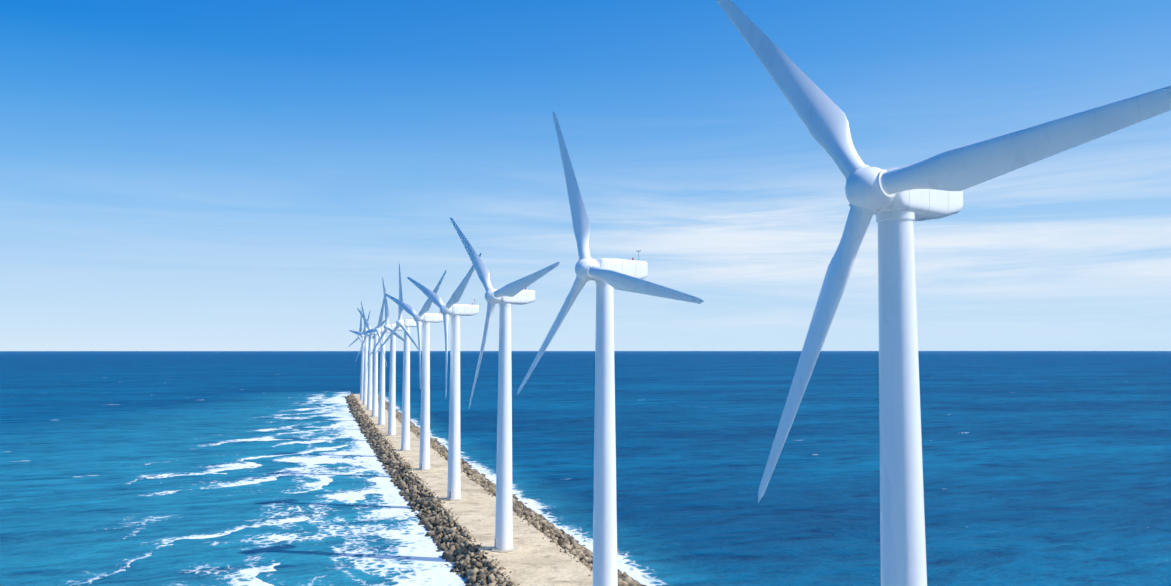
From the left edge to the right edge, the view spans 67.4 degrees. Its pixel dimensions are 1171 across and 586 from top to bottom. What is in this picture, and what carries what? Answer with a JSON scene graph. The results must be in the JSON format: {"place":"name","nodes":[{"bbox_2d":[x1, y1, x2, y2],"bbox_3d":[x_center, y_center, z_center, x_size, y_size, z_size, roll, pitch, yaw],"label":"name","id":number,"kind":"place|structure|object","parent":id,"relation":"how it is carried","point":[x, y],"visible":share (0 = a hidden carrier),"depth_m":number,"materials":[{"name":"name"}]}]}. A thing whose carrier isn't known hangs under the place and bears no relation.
{"place":"outdoors","nodes":[
{"label":"outdoors","id":0,"kind":"place"},
{"bbox_2d":[0,351,1170,585],"bbox_3d":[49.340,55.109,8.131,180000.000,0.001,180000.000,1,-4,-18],"label":"sea","id":1,"kind":"structure","parent":0,"point":[268,469],"depth_m":412.87,"materials":[{"name":"liquid"}]},
{"bbox_2d":[354,394,592,585],"bbox_3d":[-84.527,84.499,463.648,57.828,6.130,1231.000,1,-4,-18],"label":"breakwater path","id":2,"kind":"structure","parent":1,"relation":"on","point":[535,559],"depth_m":247.61,"materials":[{"name":"concrete"}]},
{"bbox_2d":[348,312,368,399],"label":"wind turbine","id":3,"kind":"object","parent":2,"relation":"on","point":[362,368],"visible":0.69,"depth_m":904.68,"materials":[{"name":"paint"}]},
{"bbox_2d":[349,312,369,404],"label":"wind turbine","id":4,"kind":"object","parent":2,"relation":"on","point":[365,375],"visible":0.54,"depth_m":827.76,"materials":[{"name":"paint"}]},
{"bbox_2d":[356,302,378,409],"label":"wind turbine","id":5,"kind":"object","parent":2,"relation":"on","point":[369,395],"visible":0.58,"depth_m":754.03,"materials":[{"name":"paint"}]},
{"bbox_2d":[357,308,386,416],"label":"wind turbine","id":6,"kind":"object","parent":2,"relation":"on","point":[375,387],"visible":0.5,"depth_m":678.51,"materials":[{"name":"paint"}]},
{"bbox_2d":[358,289,390,424],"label":"wind turbine","id":7,"kind":"object","parent":2,"relation":"on","point":[378,330],"visible":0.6,"depth_m":603.73,"materials":[{"name":"paint"}]},
{"bbox_2d":[367,278,403,434],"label":"wind turbine","id":8,"kind":"object","parent":2,"relation":"on","point":[392,400],"visible":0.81,"depth_m":529.31,"materials":[{"name":"paint"}]},
{"bbox_2d":[376,264,422,450],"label":"wind turbine","id":9,"kind":"object","parent":2,"relation":"on","point":[405,325],"visible":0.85,"depth_m":450.19,"materials":[{"name":"paint"}]},
{"bbox_2d":[385,271,445,469],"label":"wind turbine","id":10,"kind":"object","parent":2,"relation":"on","point":[424,318],"visible":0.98,"depth_m":377.16,"materials":[{"name":"paint"}]},
{"bbox_2d":[361,404,518,552],"bbox_3d":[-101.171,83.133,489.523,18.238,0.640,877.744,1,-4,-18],"label":"turbine foundations","id":11,"kind":"object","parent":2,"relation":"on","point":[514,548],"visible":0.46,"depth_m":298.68,"materials":[{"name":"beige concrete"}]},
{"bbox_2d":[407,253,480,499],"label":"wind turbine","id":12,"kind":"object","parent":2,"relation":"on","point":[453,310],"visible":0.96,"depth_m":302.04,"materials":[{"name":"paint"}]},
{"bbox_2d":[450,217,559,549],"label":"wind turbine","id":13,"kind":"object","parent":2,"relation":"on","point":[506,297],"visible":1,"depth_m":226.34,"materials":[{"name":"paint"}]},
{"bbox_2d":[517,112,703,585],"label":"wind turbine","id":14,"kind":"object","parent":2,"relation":"on","point":[607,275],"visible":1,"depth_m":151.09,"materials":[{"name":"paint"}]},
{"bbox_2d":[716,0,1170,585],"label":"wind turbine","id":15,"kind":"object","parent":2,"relation":"on","point":[896,202],"visible":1,"depth_m":76.43,"materials":[{"name":"paint"}]},
{"bbox_2d":[344,393,646,585],"bbox_3d":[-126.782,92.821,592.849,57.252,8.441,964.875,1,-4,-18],"label":"breakwater rocks","id":16,"kind":"object","parent":1,"relation":"on","point":[460,553],"visible":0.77,"depth_m":272.96,"materials":[{"name":"grey stone"}]},
{"bbox_2d":[0,0,1170,350],"label":"sky","id":17,"kind":"structure","parent":0,"point":[176,175],"materials":[{"name":"blue"}]}
]}

